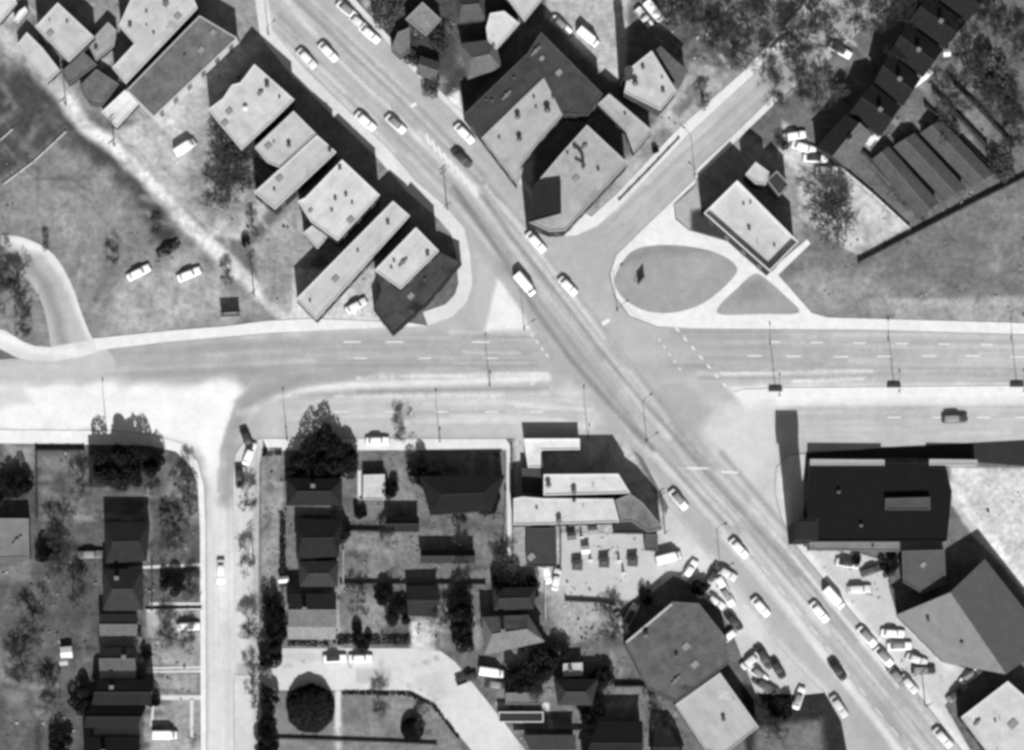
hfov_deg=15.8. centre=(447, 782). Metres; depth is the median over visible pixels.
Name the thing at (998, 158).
budding tree
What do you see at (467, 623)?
evergreen tree
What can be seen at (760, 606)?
car
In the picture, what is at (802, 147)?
car
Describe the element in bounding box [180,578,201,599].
bare tree
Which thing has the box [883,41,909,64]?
bare tree
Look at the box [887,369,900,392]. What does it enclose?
street lamp
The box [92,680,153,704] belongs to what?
gabled house
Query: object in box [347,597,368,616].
bare tree
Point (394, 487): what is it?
evergreen tree
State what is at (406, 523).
garden house
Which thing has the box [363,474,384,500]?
garage
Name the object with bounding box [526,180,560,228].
building wing
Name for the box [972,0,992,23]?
bare tree
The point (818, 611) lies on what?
car
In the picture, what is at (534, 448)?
shop building
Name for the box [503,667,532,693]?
evergreen tree
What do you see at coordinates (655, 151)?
evergreen tree
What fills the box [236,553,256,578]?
bare tree
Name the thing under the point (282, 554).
boundary wall
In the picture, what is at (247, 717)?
pavement
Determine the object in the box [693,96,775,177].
pavement
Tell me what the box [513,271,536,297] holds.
van
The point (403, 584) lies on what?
boundary wall
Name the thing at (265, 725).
evergreen tree
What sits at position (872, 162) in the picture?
boundary wall
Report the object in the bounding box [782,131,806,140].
car
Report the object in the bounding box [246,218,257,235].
bare tree
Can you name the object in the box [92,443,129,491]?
evergreen tree
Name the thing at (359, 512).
evergreen tree
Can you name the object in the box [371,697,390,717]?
bare tree
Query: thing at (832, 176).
bare tree
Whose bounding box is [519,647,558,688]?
evergreen tree
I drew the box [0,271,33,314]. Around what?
bare tree
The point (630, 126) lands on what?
flat roofed building
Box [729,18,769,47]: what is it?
bare tree
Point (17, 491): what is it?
evergreen tree
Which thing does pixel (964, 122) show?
boundary wall
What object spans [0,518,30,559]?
flat roofed building
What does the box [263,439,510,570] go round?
pavement
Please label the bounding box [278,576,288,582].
garden shed
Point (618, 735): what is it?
gabled house
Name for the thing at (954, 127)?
budding tree
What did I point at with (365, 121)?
car
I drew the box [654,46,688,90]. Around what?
gabled house
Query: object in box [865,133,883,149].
pickup truck
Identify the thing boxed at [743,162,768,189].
shed
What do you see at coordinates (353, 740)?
boundary wall
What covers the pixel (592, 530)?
garden shed
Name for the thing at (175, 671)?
path
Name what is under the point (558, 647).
evergreen tree
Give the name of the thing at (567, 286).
car
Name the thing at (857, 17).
bare tree
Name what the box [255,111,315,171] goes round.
shop building
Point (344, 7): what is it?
car
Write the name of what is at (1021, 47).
bare tree
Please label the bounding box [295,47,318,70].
car
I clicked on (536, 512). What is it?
shop building
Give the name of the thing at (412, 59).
budding tree
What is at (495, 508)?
evergreen tree
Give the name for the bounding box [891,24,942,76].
terrace house
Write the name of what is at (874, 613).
forecourt
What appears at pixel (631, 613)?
car
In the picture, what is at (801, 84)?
bare tree
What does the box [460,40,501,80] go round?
gabled house
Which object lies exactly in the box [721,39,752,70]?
bare tree
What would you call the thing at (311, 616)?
gabled house
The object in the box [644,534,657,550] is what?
kiosk
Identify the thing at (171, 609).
boundary wall
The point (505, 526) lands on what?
boundary wall
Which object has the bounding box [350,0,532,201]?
pavement
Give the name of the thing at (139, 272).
car
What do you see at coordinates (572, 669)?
shed
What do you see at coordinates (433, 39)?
budding tree
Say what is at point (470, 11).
gabled house
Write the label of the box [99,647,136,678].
gabled house
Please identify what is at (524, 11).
flat roofed building
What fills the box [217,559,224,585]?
car
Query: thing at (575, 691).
gabled house
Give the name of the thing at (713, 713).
flat roofed building
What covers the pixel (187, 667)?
path
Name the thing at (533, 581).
evergreen tree
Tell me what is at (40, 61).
shed
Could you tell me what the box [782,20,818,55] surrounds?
bare tree
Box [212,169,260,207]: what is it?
bare tree
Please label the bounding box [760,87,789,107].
bare tree
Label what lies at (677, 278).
lawn
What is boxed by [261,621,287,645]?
evergreen tree
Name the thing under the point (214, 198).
bare tree
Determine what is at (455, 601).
evergreen tree
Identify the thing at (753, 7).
bare tree
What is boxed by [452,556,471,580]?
bare tree
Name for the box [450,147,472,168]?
car
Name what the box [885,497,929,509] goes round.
roof lantern
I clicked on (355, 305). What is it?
car
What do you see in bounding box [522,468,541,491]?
shed
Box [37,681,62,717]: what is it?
bare tree
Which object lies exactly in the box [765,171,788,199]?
shed
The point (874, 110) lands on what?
terrace house
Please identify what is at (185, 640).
bare tree
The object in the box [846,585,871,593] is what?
car
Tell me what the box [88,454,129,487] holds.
gabled house
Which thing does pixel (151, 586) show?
boundary wall
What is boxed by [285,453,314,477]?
evergreen tree
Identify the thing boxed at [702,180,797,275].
service station
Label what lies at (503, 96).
flat roofed building
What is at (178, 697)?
path
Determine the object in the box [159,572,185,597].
evergreen tree
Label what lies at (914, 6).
bare tree
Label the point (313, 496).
gabled house
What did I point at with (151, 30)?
flat roofed building
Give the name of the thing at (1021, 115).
boundary wall
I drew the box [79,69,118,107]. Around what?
shed
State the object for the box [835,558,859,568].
car
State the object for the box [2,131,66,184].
boundary wall
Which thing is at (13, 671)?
bare tree
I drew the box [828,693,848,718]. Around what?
car
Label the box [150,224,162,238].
bare tree
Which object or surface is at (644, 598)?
evergreen tree
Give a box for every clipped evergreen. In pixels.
[286,683,334,732]
[400,718,423,740]
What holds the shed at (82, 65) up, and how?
on the ground at (82, 196)
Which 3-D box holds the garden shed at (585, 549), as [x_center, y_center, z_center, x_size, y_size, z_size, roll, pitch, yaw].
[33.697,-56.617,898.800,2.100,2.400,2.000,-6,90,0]
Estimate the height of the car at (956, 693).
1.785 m
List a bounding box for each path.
[129,563,199,568]
[146,666,200,669]
[146,670,200,672]
[150,602,199,604]
[150,695,200,726]
[190,699,192,737]
[335,691,339,726]
[358,471,360,503]
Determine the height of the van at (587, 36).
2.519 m
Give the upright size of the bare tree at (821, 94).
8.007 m
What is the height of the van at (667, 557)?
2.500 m
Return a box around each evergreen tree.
[0,477,13,505]
[4,470,33,498]
[35,544,56,562]
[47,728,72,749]
[67,685,96,715]
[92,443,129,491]
[121,444,155,487]
[140,649,151,660]
[146,450,165,472]
[147,694,160,706]
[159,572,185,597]
[241,236,249,247]
[254,736,279,749]
[257,712,276,737]
[258,642,282,670]
[259,688,279,710]
[261,595,285,619]
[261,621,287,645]
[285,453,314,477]
[299,423,342,477]
[300,465,328,477]
[304,557,328,560]
[325,442,358,478]
[340,522,350,544]
[351,622,362,633]
[353,506,367,519]
[353,633,371,652]
[373,585,394,605]
[382,481,399,499]
[384,602,410,626]
[405,459,442,486]
[448,606,475,634]
[449,587,472,616]
[451,628,474,653]
[478,492,501,516]
[492,566,521,591]
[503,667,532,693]
[517,574,540,597]
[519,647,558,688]
[547,642,571,661]
[576,693,605,725]
[587,665,615,691]
[638,586,652,605]
[652,146,658,153]
[690,579,708,595]
[769,695,792,721]
[851,554,860,566]
[879,553,898,577]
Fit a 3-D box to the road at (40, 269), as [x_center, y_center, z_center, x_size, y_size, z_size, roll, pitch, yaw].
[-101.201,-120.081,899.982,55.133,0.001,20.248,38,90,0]
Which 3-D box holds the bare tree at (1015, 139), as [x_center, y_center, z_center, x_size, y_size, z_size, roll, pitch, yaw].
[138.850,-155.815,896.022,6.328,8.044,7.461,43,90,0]
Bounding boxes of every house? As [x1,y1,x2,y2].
[83,737,140,749]
[84,706,145,734]
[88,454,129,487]
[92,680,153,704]
[99,614,141,645]
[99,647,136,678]
[103,569,143,610]
[104,522,149,562]
[286,478,341,514]
[288,594,335,638]
[295,519,341,558]
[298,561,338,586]
[386,516,418,531]
[419,475,504,514]
[420,550,474,562]
[455,0,484,24]
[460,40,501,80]
[482,615,544,654]
[492,587,536,609]
[523,735,575,749]
[553,679,597,704]
[588,721,642,749]
[623,51,675,116]
[652,729,679,749]
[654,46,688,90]
[816,115,871,169]
[849,84,900,136]
[874,53,920,107]
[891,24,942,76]
[909,0,965,48]
[936,0,983,21]
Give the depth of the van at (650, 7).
897.58 m
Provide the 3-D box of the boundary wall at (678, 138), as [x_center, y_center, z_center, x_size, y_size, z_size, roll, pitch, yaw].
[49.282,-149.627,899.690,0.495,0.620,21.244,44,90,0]
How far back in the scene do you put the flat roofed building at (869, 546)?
897.42 m
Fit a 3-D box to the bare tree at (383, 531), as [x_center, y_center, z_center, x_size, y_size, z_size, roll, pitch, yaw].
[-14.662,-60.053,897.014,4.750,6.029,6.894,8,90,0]
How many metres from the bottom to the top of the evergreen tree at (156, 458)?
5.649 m
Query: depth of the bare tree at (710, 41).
894.27 m
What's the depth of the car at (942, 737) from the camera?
898.92 m
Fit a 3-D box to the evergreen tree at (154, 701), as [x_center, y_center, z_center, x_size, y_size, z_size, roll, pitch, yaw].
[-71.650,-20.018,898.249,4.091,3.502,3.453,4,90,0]
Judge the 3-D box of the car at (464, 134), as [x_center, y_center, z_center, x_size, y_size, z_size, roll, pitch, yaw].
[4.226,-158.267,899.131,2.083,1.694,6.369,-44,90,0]
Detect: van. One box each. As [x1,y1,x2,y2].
[152,730,177,739]
[173,138,197,156]
[478,666,504,677]
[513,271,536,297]
[576,25,599,48]
[642,0,664,24]
[655,551,681,564]
[822,585,845,609]
[915,69,932,87]
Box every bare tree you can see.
[0,260,12,293]
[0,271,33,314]
[0,654,43,684]
[11,610,51,637]
[13,312,32,339]
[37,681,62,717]
[42,239,49,251]
[42,525,74,549]
[42,546,69,576]
[61,570,88,609]
[68,477,93,502]
[105,246,121,264]
[135,649,143,668]
[140,474,162,495]
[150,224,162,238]
[155,617,181,649]
[157,523,190,550]
[169,485,199,515]
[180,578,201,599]
[180,630,196,655]
[181,460,194,476]
[199,170,238,208]
[206,141,259,192]
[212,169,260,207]
[214,127,245,162]
[220,269,233,285]
[236,492,257,511]
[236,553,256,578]
[238,617,260,640]
[242,678,263,708]
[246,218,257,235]
[251,135,264,152]
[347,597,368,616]
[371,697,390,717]
[376,524,396,549]
[392,424,415,443]
[415,718,431,735]
[428,608,455,628]
[448,524,470,545]
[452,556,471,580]
[489,558,518,578]
[525,682,544,702]
[597,614,627,642]
[645,711,678,734]
[652,0,694,29]
[683,0,715,25]
[685,17,728,55]
[696,91,712,111]
[709,14,737,42]
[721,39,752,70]
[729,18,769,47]
[738,0,774,21]
[746,48,782,76]
[758,13,800,67]
[759,715,789,744]
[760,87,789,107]
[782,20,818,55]
[787,68,823,98]
[797,82,836,112]
[798,7,835,38]
[801,183,860,249]
[812,29,846,55]
[818,166,853,213]
[841,10,873,37]
[864,3,893,34]
[874,0,905,24]
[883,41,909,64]
[900,0,922,28]
[903,0,937,14]
[935,91,972,119]
[936,10,972,49]
[955,48,990,81]
[969,77,1009,121]
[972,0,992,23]
[973,8,1011,42]
[994,90,1023,122]
[997,26,1023,64]
[1005,127,1023,154]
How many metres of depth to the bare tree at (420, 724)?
895.87 m
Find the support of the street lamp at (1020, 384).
on the median strip
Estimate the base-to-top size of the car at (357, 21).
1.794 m
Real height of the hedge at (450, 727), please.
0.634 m
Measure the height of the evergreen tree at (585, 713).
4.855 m
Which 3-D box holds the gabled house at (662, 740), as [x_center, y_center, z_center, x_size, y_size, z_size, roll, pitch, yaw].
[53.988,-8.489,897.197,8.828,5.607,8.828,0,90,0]
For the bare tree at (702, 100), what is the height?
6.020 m
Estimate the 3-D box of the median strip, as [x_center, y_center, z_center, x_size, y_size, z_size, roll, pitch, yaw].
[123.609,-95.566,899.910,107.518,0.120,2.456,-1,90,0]
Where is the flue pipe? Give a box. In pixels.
[574,156,584,167]
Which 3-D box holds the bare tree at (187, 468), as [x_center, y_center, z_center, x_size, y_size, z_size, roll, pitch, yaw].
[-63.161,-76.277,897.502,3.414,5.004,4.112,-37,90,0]
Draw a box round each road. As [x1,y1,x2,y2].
[0,0,1023,749]
[0,235,115,375]
[255,648,523,749]
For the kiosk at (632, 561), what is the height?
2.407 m
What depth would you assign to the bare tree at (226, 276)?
896.22 m
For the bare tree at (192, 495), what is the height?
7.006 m
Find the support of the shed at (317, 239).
on the ground at (82, 196)
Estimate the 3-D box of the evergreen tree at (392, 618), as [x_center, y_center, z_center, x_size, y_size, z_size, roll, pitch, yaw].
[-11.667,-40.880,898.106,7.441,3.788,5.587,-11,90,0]
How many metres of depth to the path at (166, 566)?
899.97 m
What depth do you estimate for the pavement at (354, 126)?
899.87 m
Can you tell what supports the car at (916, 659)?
on the forecourt at (874, 613)
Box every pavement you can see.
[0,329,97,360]
[0,430,205,749]
[93,319,425,349]
[233,439,262,663]
[234,675,261,749]
[255,0,471,324]
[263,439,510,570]
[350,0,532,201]
[564,6,809,235]
[610,179,1023,333]
[675,185,722,237]
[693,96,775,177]
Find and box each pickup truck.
[455,672,477,685]
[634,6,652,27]
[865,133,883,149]
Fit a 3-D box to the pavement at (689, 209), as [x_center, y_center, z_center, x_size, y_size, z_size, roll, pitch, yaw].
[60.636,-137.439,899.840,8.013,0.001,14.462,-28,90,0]
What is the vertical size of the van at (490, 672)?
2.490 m
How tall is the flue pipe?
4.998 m
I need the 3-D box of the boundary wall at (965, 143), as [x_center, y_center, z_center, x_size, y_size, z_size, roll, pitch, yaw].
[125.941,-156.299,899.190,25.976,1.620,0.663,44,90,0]
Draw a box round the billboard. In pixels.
[220,312,240,316]
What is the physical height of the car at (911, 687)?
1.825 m
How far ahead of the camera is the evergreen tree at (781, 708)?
897.63 m
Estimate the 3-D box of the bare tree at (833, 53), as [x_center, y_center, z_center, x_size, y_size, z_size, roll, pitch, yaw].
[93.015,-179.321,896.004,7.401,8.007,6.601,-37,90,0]
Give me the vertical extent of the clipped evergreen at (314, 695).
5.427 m
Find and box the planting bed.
[806,440,1023,465]
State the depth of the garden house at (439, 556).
896.34 m
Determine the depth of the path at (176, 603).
899.97 m
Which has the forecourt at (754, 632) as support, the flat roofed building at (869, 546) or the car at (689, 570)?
the car at (689, 570)
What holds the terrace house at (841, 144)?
on the ground at (82, 196)
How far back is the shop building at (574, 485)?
891.82 m
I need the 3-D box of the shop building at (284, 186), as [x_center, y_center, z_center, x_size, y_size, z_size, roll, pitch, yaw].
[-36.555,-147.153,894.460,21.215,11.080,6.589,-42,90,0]
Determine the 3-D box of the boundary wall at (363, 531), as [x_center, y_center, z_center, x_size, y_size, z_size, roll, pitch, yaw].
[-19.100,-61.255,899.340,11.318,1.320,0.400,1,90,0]
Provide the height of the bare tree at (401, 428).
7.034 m
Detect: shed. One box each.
[0,0,17,24]
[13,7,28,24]
[17,32,60,84]
[59,658,67,665]
[60,646,72,657]
[61,53,97,86]
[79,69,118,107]
[89,22,116,62]
[102,90,138,128]
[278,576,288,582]
[303,226,327,250]
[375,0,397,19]
[391,28,409,59]
[406,2,440,37]
[416,56,440,80]
[506,692,543,704]
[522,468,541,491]
[526,528,556,566]
[563,663,582,676]
[566,532,576,540]
[581,546,589,553]
[587,526,597,534]
[613,522,643,533]
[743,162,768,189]
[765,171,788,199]
[872,147,938,218]
[893,133,965,200]
[920,120,993,186]
[942,49,950,56]
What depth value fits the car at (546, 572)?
898.91 m
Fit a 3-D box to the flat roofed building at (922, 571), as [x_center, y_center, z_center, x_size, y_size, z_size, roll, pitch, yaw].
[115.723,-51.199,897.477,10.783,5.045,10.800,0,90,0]
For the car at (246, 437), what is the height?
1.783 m
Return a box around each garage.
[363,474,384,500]
[406,585,438,616]
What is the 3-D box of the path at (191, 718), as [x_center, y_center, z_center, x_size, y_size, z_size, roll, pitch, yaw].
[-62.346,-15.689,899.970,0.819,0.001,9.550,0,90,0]
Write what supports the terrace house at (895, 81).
on the ground at (82, 196)
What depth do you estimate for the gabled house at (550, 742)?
894.41 m
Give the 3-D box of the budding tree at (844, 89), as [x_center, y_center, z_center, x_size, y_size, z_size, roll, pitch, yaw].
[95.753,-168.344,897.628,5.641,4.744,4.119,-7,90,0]
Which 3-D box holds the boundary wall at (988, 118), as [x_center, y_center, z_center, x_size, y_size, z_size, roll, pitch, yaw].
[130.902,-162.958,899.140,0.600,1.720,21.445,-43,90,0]
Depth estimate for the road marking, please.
899.98 m
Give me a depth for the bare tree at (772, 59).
894.00 m
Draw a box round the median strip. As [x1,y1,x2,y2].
[734,386,1023,397]
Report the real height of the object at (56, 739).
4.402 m
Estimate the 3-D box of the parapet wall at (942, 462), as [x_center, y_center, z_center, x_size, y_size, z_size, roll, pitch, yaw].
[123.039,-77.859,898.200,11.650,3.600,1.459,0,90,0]
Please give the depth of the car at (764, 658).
898.85 m
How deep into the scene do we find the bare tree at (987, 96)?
894.42 m
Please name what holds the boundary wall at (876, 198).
on the ground at (82, 196)
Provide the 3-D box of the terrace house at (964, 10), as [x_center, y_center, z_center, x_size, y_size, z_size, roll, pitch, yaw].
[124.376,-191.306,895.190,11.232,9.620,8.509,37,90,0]
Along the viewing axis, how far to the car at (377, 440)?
898.90 m
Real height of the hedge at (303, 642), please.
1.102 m
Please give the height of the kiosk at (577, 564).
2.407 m
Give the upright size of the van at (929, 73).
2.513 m
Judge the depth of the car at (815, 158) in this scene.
898.90 m
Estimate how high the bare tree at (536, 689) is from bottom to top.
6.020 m
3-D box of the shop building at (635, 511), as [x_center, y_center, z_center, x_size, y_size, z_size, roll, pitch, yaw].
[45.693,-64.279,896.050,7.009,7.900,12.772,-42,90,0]
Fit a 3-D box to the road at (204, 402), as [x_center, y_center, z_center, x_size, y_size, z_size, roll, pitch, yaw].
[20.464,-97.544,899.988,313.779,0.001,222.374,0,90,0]
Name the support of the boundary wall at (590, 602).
on the ground at (82, 196)
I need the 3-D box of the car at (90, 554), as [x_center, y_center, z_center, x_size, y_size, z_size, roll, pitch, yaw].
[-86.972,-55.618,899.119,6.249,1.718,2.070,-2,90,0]
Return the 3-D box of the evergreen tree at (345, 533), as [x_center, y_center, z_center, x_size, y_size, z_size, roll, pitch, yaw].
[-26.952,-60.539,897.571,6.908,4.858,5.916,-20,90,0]
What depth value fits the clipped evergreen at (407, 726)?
897.67 m
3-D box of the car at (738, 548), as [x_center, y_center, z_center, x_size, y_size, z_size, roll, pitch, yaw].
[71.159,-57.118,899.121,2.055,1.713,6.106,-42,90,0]
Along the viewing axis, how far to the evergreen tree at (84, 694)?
896.67 m
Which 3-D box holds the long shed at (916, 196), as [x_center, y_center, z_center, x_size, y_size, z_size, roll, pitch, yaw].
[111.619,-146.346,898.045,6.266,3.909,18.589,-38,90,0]
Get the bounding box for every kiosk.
[572,560,582,570]
[599,557,609,567]
[627,556,637,566]
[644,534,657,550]
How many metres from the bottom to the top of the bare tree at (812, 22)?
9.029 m
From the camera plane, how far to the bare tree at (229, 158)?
892.97 m
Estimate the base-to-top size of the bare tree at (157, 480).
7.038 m
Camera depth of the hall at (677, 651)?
893.72 m
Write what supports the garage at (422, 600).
on the ground at (82, 196)
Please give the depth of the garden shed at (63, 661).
897.86 m
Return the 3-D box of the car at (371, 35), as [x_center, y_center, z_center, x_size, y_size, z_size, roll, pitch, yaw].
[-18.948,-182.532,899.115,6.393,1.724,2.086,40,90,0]
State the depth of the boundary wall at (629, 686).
898.60 m
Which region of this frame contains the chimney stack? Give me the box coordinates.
[619,65,632,88]
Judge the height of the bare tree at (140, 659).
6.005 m
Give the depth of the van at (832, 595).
897.62 m
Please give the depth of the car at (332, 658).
898.93 m
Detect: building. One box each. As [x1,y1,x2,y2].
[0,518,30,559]
[35,3,94,64]
[112,0,198,87]
[127,15,238,120]
[208,64,294,154]
[254,135,336,214]
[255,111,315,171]
[296,201,409,322]
[298,160,379,246]
[373,252,461,335]
[374,228,438,291]
[464,54,542,142]
[482,78,561,188]
[486,11,519,50]
[505,0,544,24]
[512,497,618,526]
[523,439,579,467]
[528,33,601,120]
[529,125,627,236]
[542,474,629,497]
[597,94,651,155]
[614,494,662,533]
[674,673,757,749]
[788,518,817,544]
[806,542,945,551]
[900,550,945,594]
[957,681,1023,749]
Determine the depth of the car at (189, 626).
898.89 m
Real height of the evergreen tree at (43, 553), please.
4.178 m
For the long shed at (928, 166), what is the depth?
896.82 m
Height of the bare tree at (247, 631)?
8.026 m
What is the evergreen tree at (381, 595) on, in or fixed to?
on the ground at (82, 196)
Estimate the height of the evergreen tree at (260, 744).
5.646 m
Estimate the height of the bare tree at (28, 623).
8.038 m
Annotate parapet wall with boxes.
[809,459,883,465]
[928,459,976,465]
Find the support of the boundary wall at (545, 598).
on the ground at (82, 196)
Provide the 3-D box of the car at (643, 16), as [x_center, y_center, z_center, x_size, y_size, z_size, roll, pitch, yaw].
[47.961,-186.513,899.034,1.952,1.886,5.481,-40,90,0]
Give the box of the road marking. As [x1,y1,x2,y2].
[334,102,1023,749]
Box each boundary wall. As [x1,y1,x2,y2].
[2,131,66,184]
[35,449,84,450]
[35,451,37,517]
[145,608,201,610]
[151,562,152,610]
[263,737,436,744]
[281,516,282,592]
[340,583,485,584]
[342,549,343,584]
[350,530,388,532]
[504,490,506,581]
[511,449,511,497]
[513,729,593,730]
[544,581,546,620]
[560,533,561,570]
[565,600,615,605]
[614,685,645,686]
[618,137,679,200]
[839,166,909,228]
[858,177,1023,263]
[860,149,923,219]
[924,104,1001,178]
[931,87,987,147]
[953,81,1014,146]
[977,66,1023,120]
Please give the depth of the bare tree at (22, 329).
895.34 m
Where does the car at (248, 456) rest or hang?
on the ground at (82, 196)
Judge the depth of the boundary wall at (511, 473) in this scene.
898.60 m
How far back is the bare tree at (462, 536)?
895.86 m
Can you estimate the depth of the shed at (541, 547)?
897.02 m
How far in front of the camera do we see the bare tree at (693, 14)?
894.25 m
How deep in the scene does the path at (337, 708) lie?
899.97 m
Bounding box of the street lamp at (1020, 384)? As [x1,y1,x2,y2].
[1010,368,1023,391]
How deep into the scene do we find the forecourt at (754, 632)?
899.88 m
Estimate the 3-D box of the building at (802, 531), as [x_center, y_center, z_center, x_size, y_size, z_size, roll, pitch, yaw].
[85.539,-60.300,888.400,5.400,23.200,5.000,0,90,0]
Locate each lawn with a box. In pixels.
[614,245,736,312]
[717,274,798,314]
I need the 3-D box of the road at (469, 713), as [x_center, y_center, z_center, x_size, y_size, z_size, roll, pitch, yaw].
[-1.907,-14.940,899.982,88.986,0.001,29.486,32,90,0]
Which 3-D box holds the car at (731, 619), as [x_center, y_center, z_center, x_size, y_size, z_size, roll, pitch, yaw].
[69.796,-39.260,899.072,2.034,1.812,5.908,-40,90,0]
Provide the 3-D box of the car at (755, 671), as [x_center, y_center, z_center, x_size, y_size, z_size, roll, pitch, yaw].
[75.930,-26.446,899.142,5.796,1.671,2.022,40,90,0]
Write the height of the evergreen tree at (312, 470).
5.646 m
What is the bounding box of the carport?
[498,712,543,721]
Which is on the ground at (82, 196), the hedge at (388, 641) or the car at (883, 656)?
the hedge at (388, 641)
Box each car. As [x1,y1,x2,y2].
[78,550,103,558]
[125,264,151,281]
[155,240,180,258]
[176,266,201,282]
[176,622,200,630]
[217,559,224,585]
[235,464,243,487]
[239,427,252,448]
[241,442,256,466]
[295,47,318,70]
[317,41,339,63]
[323,654,346,662]
[335,0,358,16]
[344,297,367,314]
[347,15,368,28]
[348,654,372,662]
[353,110,377,132]
[357,26,381,44]
[365,437,389,444]
[384,113,406,134]
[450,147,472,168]
[453,122,475,144]
[484,680,508,689]
[524,230,547,253]
[541,567,551,584]
[549,14,572,36]
[550,567,560,591]
[557,275,578,296]
[612,611,628,632]
[624,602,639,626]
[668,488,688,510]
[681,558,697,581]
[696,580,715,599]
[703,592,725,610]
[704,563,720,582]
[715,573,730,593]
[717,586,735,608]
[718,565,737,581]
[723,610,743,630]
[724,628,741,641]
[728,537,749,559]
[739,652,758,670]
[747,664,768,681]
[751,595,770,617]
[751,676,777,694]
[753,644,771,669]
[770,34,789,54]
[770,657,786,679]
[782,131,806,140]
[790,140,816,153]
[792,686,804,710]
[802,154,828,162]
[808,600,830,623]
[815,166,837,174]
[827,41,852,59]
[827,657,847,681]
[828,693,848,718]
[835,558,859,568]
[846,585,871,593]
[855,625,877,647]
[859,563,881,576]
[873,645,894,667]
[880,629,904,637]
[886,642,911,650]
[886,666,905,689]
[901,673,919,694]
[904,653,928,665]
[911,666,935,673]
[931,726,953,749]
[941,414,967,422]
[945,684,967,703]
[958,669,982,683]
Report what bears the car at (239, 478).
on the ground at (82, 196)
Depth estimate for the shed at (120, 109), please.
897.02 m
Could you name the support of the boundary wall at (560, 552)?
on the ground at (82, 196)
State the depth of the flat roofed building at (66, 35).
893.22 m
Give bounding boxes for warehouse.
[802,463,951,541]
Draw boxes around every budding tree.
[369,0,403,31]
[403,49,419,66]
[421,78,439,98]
[429,26,453,53]
[776,136,788,150]
[830,83,851,99]
[937,117,959,144]
[963,52,1011,94]
[988,151,1016,183]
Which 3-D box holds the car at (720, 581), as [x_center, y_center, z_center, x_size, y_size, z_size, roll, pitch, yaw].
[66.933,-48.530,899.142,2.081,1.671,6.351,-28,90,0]
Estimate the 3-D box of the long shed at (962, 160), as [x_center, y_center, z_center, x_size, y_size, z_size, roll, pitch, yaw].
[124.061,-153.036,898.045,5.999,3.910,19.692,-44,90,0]
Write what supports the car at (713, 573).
on the forecourt at (754, 632)
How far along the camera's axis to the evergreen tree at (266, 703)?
896.50 m
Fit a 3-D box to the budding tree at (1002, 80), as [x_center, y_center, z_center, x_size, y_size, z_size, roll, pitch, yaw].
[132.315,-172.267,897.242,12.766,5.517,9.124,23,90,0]
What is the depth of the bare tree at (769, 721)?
894.61 m
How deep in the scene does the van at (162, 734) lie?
897.70 m
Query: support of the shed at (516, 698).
on the ground at (82, 196)
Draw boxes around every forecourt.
[561,506,823,694]
[775,454,969,749]
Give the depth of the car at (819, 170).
898.93 m
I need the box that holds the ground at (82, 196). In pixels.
[0,0,1023,749]
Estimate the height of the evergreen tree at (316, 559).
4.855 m
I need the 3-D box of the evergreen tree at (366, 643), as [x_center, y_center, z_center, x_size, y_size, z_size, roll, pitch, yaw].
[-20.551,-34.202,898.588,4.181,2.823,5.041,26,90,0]
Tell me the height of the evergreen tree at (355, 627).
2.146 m
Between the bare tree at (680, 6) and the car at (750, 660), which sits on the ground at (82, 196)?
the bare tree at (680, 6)
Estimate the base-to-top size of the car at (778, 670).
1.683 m
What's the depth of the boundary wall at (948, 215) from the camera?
898.65 m
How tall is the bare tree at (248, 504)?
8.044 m
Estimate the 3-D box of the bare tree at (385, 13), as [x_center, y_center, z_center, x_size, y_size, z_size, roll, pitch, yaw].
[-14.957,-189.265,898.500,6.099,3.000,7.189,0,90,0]
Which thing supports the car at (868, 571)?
on the forecourt at (874, 613)
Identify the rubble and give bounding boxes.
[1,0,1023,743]
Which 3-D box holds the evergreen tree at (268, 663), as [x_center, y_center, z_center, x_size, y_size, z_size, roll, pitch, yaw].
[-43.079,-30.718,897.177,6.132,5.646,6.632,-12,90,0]
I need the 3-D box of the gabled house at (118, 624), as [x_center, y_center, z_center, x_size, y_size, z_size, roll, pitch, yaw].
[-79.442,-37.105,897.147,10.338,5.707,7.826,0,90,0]
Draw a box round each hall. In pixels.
[624,602,730,701]
[896,559,1023,673]
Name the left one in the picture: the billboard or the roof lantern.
the billboard
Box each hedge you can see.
[262,451,281,456]
[279,519,286,586]
[287,639,329,646]
[332,636,410,644]
[342,691,459,737]
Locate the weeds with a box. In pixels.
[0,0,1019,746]
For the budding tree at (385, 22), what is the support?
on the ground at (82, 196)
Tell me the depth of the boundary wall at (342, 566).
898.90 m
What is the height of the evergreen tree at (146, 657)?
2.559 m
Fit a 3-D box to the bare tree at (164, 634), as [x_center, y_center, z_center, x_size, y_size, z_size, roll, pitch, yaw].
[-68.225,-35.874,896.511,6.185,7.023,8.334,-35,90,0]
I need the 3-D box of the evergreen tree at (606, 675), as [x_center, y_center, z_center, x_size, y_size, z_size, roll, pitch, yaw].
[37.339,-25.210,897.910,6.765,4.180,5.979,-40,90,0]
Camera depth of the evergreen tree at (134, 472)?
893.80 m
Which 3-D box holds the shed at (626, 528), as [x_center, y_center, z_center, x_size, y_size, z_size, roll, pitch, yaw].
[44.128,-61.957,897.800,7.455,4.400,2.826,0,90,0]
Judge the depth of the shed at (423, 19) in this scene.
896.52 m
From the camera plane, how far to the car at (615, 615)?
898.94 m
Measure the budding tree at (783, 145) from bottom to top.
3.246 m
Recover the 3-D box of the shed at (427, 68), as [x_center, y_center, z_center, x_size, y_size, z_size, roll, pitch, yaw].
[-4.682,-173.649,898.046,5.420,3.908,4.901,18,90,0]
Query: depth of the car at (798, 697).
898.89 m
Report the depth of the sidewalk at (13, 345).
899.98 m
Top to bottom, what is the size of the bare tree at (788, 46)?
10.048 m

